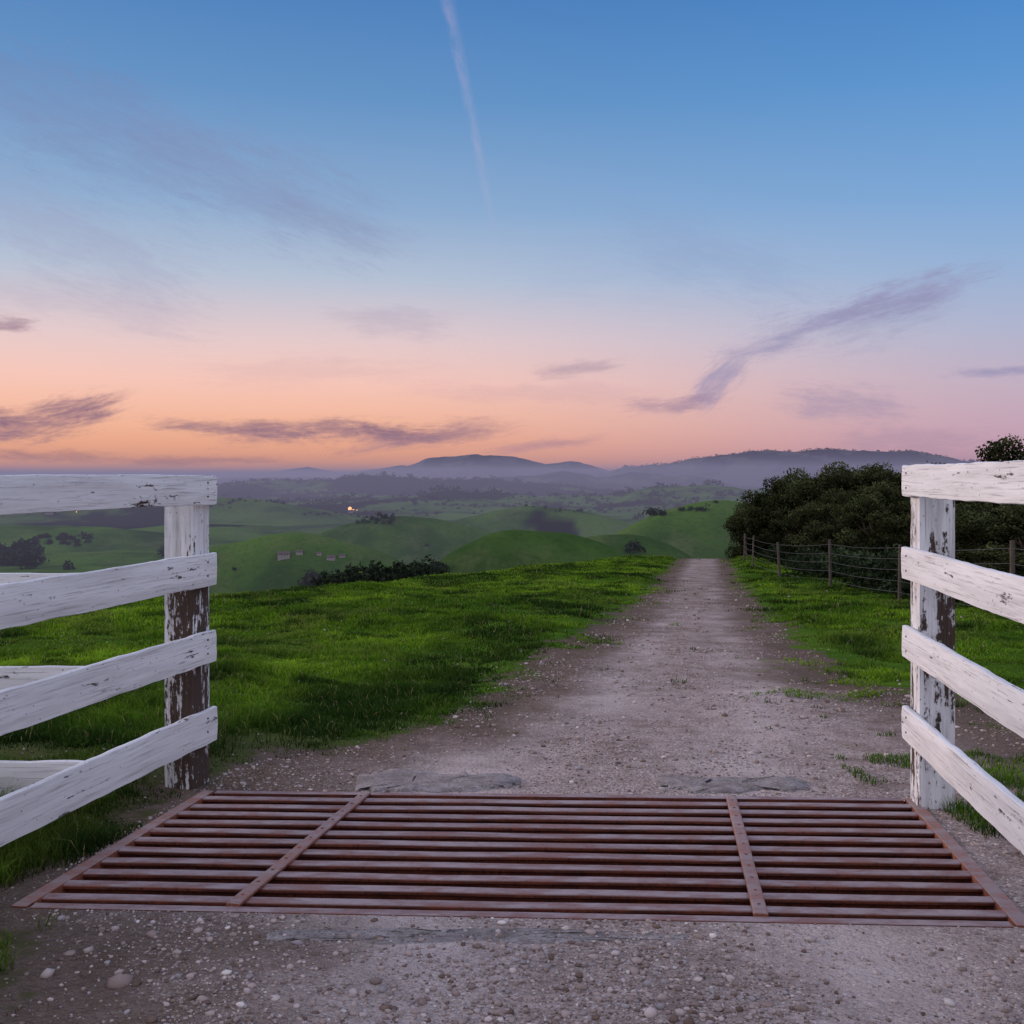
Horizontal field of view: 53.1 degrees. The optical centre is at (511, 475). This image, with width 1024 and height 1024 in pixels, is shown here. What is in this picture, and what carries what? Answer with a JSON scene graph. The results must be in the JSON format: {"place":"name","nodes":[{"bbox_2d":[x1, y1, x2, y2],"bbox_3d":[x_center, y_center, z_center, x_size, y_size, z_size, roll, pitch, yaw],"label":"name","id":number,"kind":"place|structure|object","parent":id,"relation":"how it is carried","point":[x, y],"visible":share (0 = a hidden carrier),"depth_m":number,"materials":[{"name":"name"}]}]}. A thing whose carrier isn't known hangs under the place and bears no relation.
{"place":"outdoors","nodes":[
{"label":"outdoors","id":0,"kind":"place"},
{"bbox_2d":[277,551,290,553],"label":"roof","id":1,"kind":"structure","parent":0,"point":[283,552],"depth_m":406.67,"materials":[{"name":"grey"}]},
{"bbox_2d":[0,449,1023,1023],"bbox_3d":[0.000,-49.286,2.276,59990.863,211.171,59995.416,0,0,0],"label":"ground","id":2,"kind":"structure","parent":0,"point":[248,537],"depth_m":6.60,"materials":[{"name":"brown soil"}]},
{"bbox_2d":[0,573,82,796],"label":"white board fence","id":3,"kind":"object","parent":2,"relation":"on","point":[24,773],"visible":0.26,"depth_m":4.34,"materials":[{"name":"paint"}]},
{"bbox_2d":[0,474,217,846],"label":"white board fence","id":4,"kind":"object","parent":2,"relation":"on","point":[181,576],"visible":0.95,"depth_m":4.52,"materials":[{"name":"paint"}]},
{"bbox_2d":[278,553,290,560],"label":"walls","id":5,"kind":"structure","parent":2,"relation":"on","point":[283,556],"depth_m":406.16,"materials":[{"name":"white"}]},
{"bbox_2d":[0,485,752,586],"bbox_3d":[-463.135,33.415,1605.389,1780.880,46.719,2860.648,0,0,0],"label":"distant trees","id":6,"kind":"object","parent":2,"relation":"on","point":[21,549],"visible":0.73,"depth_m":616.85,"materials":[{"name":"green plant"}]},
{"bbox_2d":[355,768,520,792],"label":"concrete sill","id":7,"kind":"structure","parent":2,"relation":"on","point":[404,780],"depth_m":5.27,"materials":[{"name":"grey concrete"}]},
{"bbox_2d":[266,927,687,943],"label":"concrete sill","id":8,"kind":"structure","parent":2,"relation":"on","point":[518,936],"depth_m":3.28,"materials":[{"name":"grey concrete"}]},
{"bbox_2d":[0,555,1023,1023],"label":"grass","id":9,"kind":"structure","parent":2,"relation":"on","point":[92,727],"depth_m":10.72,"materials":[{"name":"green plant"}]},
{"bbox_2d":[11,790,1023,927],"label":"cattle guard","id":10,"kind":"object","parent":2,"relation":"on","point":[835,860],"visible":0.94,"depth_m":4.04,"materials":[{"name":"metal"}]},
{"bbox_2d":[63,694,1023,1018],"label":"stones","id":11,"kind":"object","parent":2,"relation":"on","point":[119,980],"visible":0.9,"depth_m":2.93,"materials":[{"name":"grey stone"}]},
{"bbox_2d":[217,447,974,509],"bbox_3d":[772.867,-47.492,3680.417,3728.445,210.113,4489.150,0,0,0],"label":"ridge trees","id":12,"kind":"object","parent":2,"relation":"on","point":[434,496],"visible":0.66,"depth_m":2678.11,"materials":[{"name":"green plant"}]},
{"bbox_2d":[652,775,810,793],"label":"concrete sill","id":13,"kind":"structure","parent":2,"relation":"on","point":[693,784],"depth_m":5.24,"materials":[{"name":"grey concrete"}]},
{"bbox_2d":[723,515,749,555],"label":"oak tree","id":14,"kind":"object","parent":2,"relation":"on","point":[734,539],"visible":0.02,"depth_m":63.96,"materials":[{"name":"green plant"}]},
{"bbox_2d":[724,499,758,558],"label":"oak tree","id":15,"kind":"object","parent":2,"relation":"on","point":[734,518],"visible":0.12,"depth_m":57.79,"materials":[{"name":"green plant"}]},
{"bbox_2d":[737,491,763,553],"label":"oak tree","id":16,"kind":"object","parent":2,"relation":"on","point":[740,524],"visible":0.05,"depth_m":52.03,"materials":[{"name":"green plant"}]},
{"bbox_2d":[743,496,785,549],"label":"oak tree","id":17,"kind":"object","parent":2,"relation":"on","point":[752,517],"visible":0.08,"depth_m":46.18,"materials":[{"name":"green plant"}]},
{"bbox_2d":[737,481,798,550],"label":"oak tree","id":18,"kind":"object","parent":2,"relation":"on","point":[756,501],"visible":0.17,"depth_m":49.87,"materials":[{"name":"green plant"}]},
{"bbox_2d":[736,471,805,507],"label":"oak tree","id":19,"kind":"object","parent":2,"relation":"on","point":[749,496],"visible":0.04,"depth_m":59.55,"materials":[{"name":"green plant"}]},
{"bbox_2d":[755,511,811,547],"bbox_3d":[10.985,2.504,40.281,2.563,2.320,2.489,0,0,-44],"label":"oak tree","id":20,"kind":"object","parent":2,"relation":"on","point":[773,536],"visible":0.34,"depth_m":39.99,"materials":[{"name":"green plant"}]},
{"bbox_2d":[753,479,821,533],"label":"oak tree","id":21,"kind":"object","parent":2,"relation":"on","point":[759,523],"visible":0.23,"depth_m":44.76,"materials":[{"name":"green plant"}]},
{"bbox_2d":[780,467,810,483],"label":"oak tree","id":22,"kind":"object","parent":2,"relation":"on","point":[800,472],"visible":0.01,"depth_m":60.73,"materials":[{"name":"green plant"}]},
{"bbox_2d":[761,474,831,535],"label":"oak tree","id":23,"kind":"object","parent":2,"relation":"on","point":[804,496],"visible":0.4,"depth_m":43.23,"materials":[{"name":"green plant"}]},
{"bbox_2d":[778,500,845,552],"bbox_3d":[10.700,2.178,35.906,3.105,2.681,3.172,0,0,-28],"label":"oak tree","id":24,"kind":"object","parent":2,"relation":"on","point":[804,516],"visible":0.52,"depth_m":35.71,"materials":[{"name":"green plant"}]},
{"bbox_2d":[793,461,854,489],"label":"oak tree","id":25,"kind":"object","parent":2,"relation":"on","point":[828,469],"visible":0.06,"depth_m":45.16,"materials":[{"name":"green plant"}]},
{"bbox_2d":[802,502,874,552],"bbox_3d":[10.652,2.010,32.081,2.546,2.425,2.881,0,0,-1],"label":"oak tree","id":26,"kind":"object","parent":2,"relation":"on","point":[827,534],"visible":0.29,"depth_m":31.94,"materials":[{"name":"green plant"}]},
{"bbox_2d":[797,468,884,519],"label":"oak tree","id":27,"kind":"object","parent":2,"relation":"on","point":[870,477],"visible":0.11,"depth_m":40.33,"materials":[{"name":"green plant"}]},
{"bbox_2d":[814,486,899,545],"bbox_3d":[12.445,1.935,36.170,3.662,3.303,3.156,0,0,27],"label":"oak tree","id":28,"kind":"object","parent":2,"relation":"on","point":[830,499],"visible":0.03,"depth_m":36.41,"materials":[{"name":"green plant"}]},
{"bbox_2d":[819,460,895,504],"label":"oak tree","id":29,"kind":"object","parent":2,"relation":"on","point":[880,467],"visible":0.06,"depth_m":43.73,"materials":[{"name":"green plant"}]},
{"bbox_2d":[833,494,907,555],"bbox_3d":[10.433,1.834,29.020,2.440,2.622,2.320,0,0,-2],"label":"oak tree","id":30,"kind":"object","parent":2,"relation":"on","point":[850,538],"visible":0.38,"depth_m":29.20,"materials":[{"name":"green plant"}]},
{"bbox_2d":[743,533,1023,620],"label":"wire fence","id":31,"kind":"object","parent":2,"relation":"on","point":[1012,556],"visible":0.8,"depth_m":20.64,"materials":[{"name":"brown wood"}]},
{"bbox_2d":[859,481,910,512],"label":"oak tree","id":32,"kind":"object","parent":2,"relation":"on","point":[887,498],"visible":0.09,"depth_m":33.09,"materials":[{"name":"green plant"}]},
{"bbox_2d":[861,501,910,558],"bbox_3d":[10.126,1.730,26.229,2.387,2.245,2.319,0,0,10],"label":"oak tree","id":33,"kind":"object","parent":2,"relation":"on","point":[890,536],"visible":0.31,"depth_m":25.79,"materials":[{"name":"green plant"}]},
{"bbox_2d":[755,540,1023,600],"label":"brush","id":34,"kind":"object","parent":2,"relation":"on","point":[812,561],"visible":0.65,"depth_m":23.56,"materials":[{"name":"green plant"}]},
{"bbox_2d":[881,468,900,489],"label":"oak tree","id":35,"kind":"object","parent":2,"relation":"on","point":[890,476],"visible":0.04,"depth_m":39.55,"materials":[{"name":"green plant"}]},
{"bbox_2d":[887,470,910,506],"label":"oak tree","id":36,"kind":"object","parent":2,"relation":"on","point":[898,487],"visible":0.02,"depth_m":35.40,"materials":[{"name":"green plant"}]},
{"bbox_2d":[878,461,945,493],"bbox_3d":[15.914,1.562,38.178,4.866,4.234,4.733,0,0,-18],"label":"oak tree","id":37,"kind":"object","parent":2,"relation":"on","point":[888,482],"visible":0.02,"depth_m":37.92,"materials":[{"name":"green plant"}]},
{"bbox_2d":[892,502,1021,550],"bbox_3d":[9.808,1.588,21.963,3.117,2.171,3.162,0,0,16],"label":"oak tree","id":38,"kind":"object","parent":2,"relation":"on","point":[986,512],"visible":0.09,"depth_m":22.00,"materials":[{"name":"green plant"}]},
{"bbox_2d":[901,460,1023,854],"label":"white board fence","id":39,"kind":"object","parent":2,"relation":"on","point":[937,574],"visible":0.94,"depth_m":4.32,"materials":[{"name":"paint"}]},
{"bbox_2d":[955,501,1002,528],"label":"oak tree","id":40,"kind":"object","parent":2,"relation":"on","point":[964,502],"visible":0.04,"depth_m":29.50,"materials":[{"name":"green plant"}]},
{"bbox_2d":[955,549,1022,563],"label":"oak tree","id":41,"kind":"object","parent":2,"relation":"on","point":[960,555],"visible":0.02,"depth_m":18.12,"materials":[{"name":"green plant"}]},
{"bbox_2d":[955,510,1023,561],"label":"oak tree","id":42,"kind":"object","parent":2,"relation":"on","point":[977,538],"visible":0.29,"depth_m":19.26,"materials":[{"name":"green plant"}]},
{"bbox_2d":[964,550,1023,572],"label":"oak tree","id":43,"kind":"object","parent":2,"relation":"on","point":[986,565],"visible":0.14,"depth_m":17.00,"materials":[{"name":"green plant"}]},
{"bbox_2d":[971,504,1023,565],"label":"oak tree","id":44,"kind":"object","parent":2,"relation":"on","point":[1012,530],"visible":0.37,"depth_m":17.82,"materials":[{"name":"green plant"}]},
{"bbox_2d":[975,502,1021,519],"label":"oak tree","id":45,"kind":"object","parent":2,"relation":"on","point":[984,504],"visible":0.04,"depth_m":26.76,"materials":[{"name":"green plant"}]},
{"bbox_2d":[975,433,1023,461],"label":"oak tree","id":46,"kind":"object","parent":2,"relation":"on","point":[1014,451],"visible":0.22,"depth_m":35.86,"materials":[{"name":"green plant"}]},
{"bbox_2d":[994,551,1023,573],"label":"oak tree","id":47,"kind":"object","parent":2,"relation":"on","point":[1019,556],"visible":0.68,"depth_m":15.41,"materials":[{"name":"green plant"}]},
{"bbox_2d":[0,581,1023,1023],"bbox_3d":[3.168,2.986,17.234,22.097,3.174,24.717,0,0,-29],"label":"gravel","id":48,"kind":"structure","parent":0,"point":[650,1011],"depth_m":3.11,"materials":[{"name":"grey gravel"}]},
{"bbox_2d":[0,271,1023,464],"bbox_3d":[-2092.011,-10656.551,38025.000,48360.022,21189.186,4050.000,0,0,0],"label":"cloud","id":49,"kind":"structure","parent":0,"point":[16,426],"depth_m":36750.00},
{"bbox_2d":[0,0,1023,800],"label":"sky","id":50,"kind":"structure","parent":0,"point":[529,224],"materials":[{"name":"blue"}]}
]}

